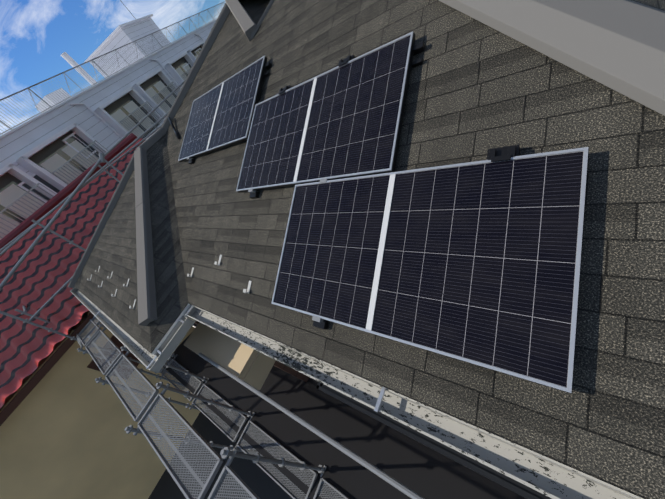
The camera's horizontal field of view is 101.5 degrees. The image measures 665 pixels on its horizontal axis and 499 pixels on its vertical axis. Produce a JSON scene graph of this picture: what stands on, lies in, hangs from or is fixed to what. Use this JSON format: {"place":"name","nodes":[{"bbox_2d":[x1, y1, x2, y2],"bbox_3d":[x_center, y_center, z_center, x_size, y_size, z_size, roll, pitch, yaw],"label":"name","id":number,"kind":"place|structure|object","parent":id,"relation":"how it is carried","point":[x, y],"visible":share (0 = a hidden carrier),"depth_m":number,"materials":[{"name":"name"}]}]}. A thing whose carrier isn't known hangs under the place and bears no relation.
{"place":"outdoors","nodes":[
{"label":"outdoors","id":0,"kind":"place"},
{"bbox_2d":[0,0,225,135],"label":"sky","id":1,"kind":"structure","parent":0,"point":[34,34],"materials":[{"name":"blue"}]},
{"bbox_2d":[148,411,292,498],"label":"forecourt","id":2,"kind":"structure","parent":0,"point":[258,480],"depth_m":8.15,"materials":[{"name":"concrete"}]},
{"bbox_2d":[205,406,310,498],"bbox_3d":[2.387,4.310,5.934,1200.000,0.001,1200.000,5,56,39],"label":"ground","id":3,"kind":"structure","parent":0,"point":[223,428],"depth_m":7.53,"materials":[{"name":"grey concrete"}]},
{"bbox_2d":[0,133,205,498],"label":"neighbour house","id":4,"kind":"structure","parent":3,"relation":"on","point":[66,419],"depth_m":7.18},
{"bbox_2d":[0,138,145,407],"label":"neighbour roof","id":5,"kind":"structure","parent":4,"relation":"on","point":[42,275],"depth_m":7.34,"materials":[{"name":"red tile"}]},
{"bbox_2d":[0,0,224,239],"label":"apartment","id":6,"kind":"structure","parent":3,"relation":"on","point":[64,138],"depth_m":13.97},
{"bbox_2d":[0,79,424,498],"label":"scaffold","id":7,"kind":"object","parent":3,"relation":"on","point":[230,451],"visible":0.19,"depth_m":4.10,"materials":[{"name":"grey metal"}]},
{"bbox_3d":[-2.673,-3.006,5.759,3.900,1.869,8.385,5,56,39],"label":"roof","id":8,"kind":"object","parent":7,"relation":"attached to","visible":0},
{"bbox_2d":[74,169,150,352],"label":"roof","id":9,"kind":"structure","parent":8,"relation":"attached to","point":[114,250],"depth_m":4.19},
{"bbox_2d":[87,266,135,308],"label":"snow guards","id":10,"kind":"object","parent":9,"relation":"on","point":[116,289],"visible":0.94,"depth_m":3.86,"materials":[{"name":"grey metal"}]},
{"bbox_2d":[166,0,664,498],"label":"roof","id":11,"kind":"structure","parent":8,"relation":"attached to","point":[476,90],"depth_m":1.38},
{"bbox_2d":[168,117,179,138],"bbox_3d":[-2.645,-2.041,4.518,0.114,0.274,0.933,-42,40,-4],"label":"cable","id":12,"kind":"object","parent":11,"relation":"attached to","point":[173,127],"visible":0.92,"depth_m":4.44,"materials":[{"name":"black metal"}]},
{"bbox_2d":[187,255,251,293],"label":"snow guards","id":13,"kind":"object","parent":11,"relation":"on","point":[249,283],"visible":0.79,"depth_m":2.75,"materials":[{"name":"grey metal"}]},
{"bbox_2d":[178,56,266,161],"bbox_3d":[-1.474,-1.689,3.453,1.727,0.040,0.956,5,81,39],"label":"panel frame","id":14,"kind":"object","parent":11,"relation":"on","point":[255,102],"visible":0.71,"depth_m":3.10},
{"bbox_2d":[179,58,262,159],"bbox_3d":[-1.483,-1.693,3.442,1.696,0.001,0.927,5,81,39],"label":"glass panel","id":15,"kind":"object","parent":14,"relation":"in","point":[235,107],"visible":0.9,"depth_m":3.31,"materials":[{"name":"black glass"}]},
{"bbox_2d":[187,62,271,164],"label":"mounting brackets","id":16,"kind":"object","parent":11,"relation":"on","point":[267,67],"visible":1,"depth_m":2.96,"materials":[{"name":"black metal"}]},
{"bbox_2d":[239,0,270,24],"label":"roof","id":17,"kind":"structure","parent":11,"relation":"attached to","point":[255,9],"depth_m":3.87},
{"bbox_2d":[236,32,415,192],"bbox_3d":[-0.213,-0.997,2.264,1.727,0.041,0.956,5,81,39],"label":"panel frame","id":18,"kind":"object","parent":11,"relation":"on","point":[400,112],"visible":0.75,"depth_m":1.90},
{"bbox_2d":[238,35,410,188],"bbox_3d":[-0.222,-1.001,2.254,1.696,0.001,0.927,5,81,39],"label":"glass panel","id":19,"kind":"object","parent":18,"relation":"in","point":[352,123],"visible":1,"depth_m":2.06,"materials":[{"name":"black glass"}]},
{"bbox_2d":[248,42,424,198],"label":"mounting brackets","id":20,"kind":"object","parent":11,"relation":"on","point":[418,48],"visible":0.6,"depth_m":2.09,"materials":[{"name":"black metal"}]},
{"bbox_2d":[68,0,664,325],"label":"hip covers","id":21,"kind":"object","parent":11,"relation":"on","point":[618,46],"visible":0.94,"depth_m":1.25,"materials":[{"name":"grey"}]},
{"bbox_2d":[312,144,519,329],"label":"mounting brackets","id":22,"kind":"object","parent":11,"relation":"on","point":[505,153],"visible":0.62,"depth_m":1.30,"materials":[{"name":"black metal"}]},
{"bbox_2d":[271,147,588,392],"bbox_3d":[0.294,0.005,1.596,1.727,0.040,0.956,5,81,39],"label":"panel frame","id":23,"kind":"object","parent":11,"relation":"on","point":[369,324],"visible":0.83,"depth_m":1.26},
{"bbox_2d":[274,151,583,387],"bbox_3d":[0.286,0.001,1.586,1.696,0.001,0.927,5,81,39],"label":"glass panel","id":24,"kind":"object","parent":23,"relation":"in","point":[478,262],"visible":1,"depth_m":1.32,"materials":[{"name":"black glass"}]},
{"bbox_2d":[631,0,664,10],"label":"roof","id":25,"kind":"structure","parent":11,"relation":"attached to","point":[659,4],"depth_m":1.29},
{"bbox_2d":[170,321,308,381],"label":"house","id":26,"kind":"structure","parent":3,"relation":"on","point":[295,373],"depth_m":4.92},
{"bbox_2d":[147,134,187,352],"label":"roof","id":27,"kind":"structure","parent":26,"relation":"on","point":[171,293],"depth_m":3.47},
{"bbox_2d":[70,287,642,498],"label":"fascia gutters","id":28,"kind":"object","parent":26,"relation":"on","point":[548,477],"visible":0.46,"depth_m":1.45,"materials":[{"name":"white paint"}]},
{"bbox_2d":[163,322,551,498],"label":"house wall","id":29,"kind":"structure","parent":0,"point":[423,465],"depth_m":3.93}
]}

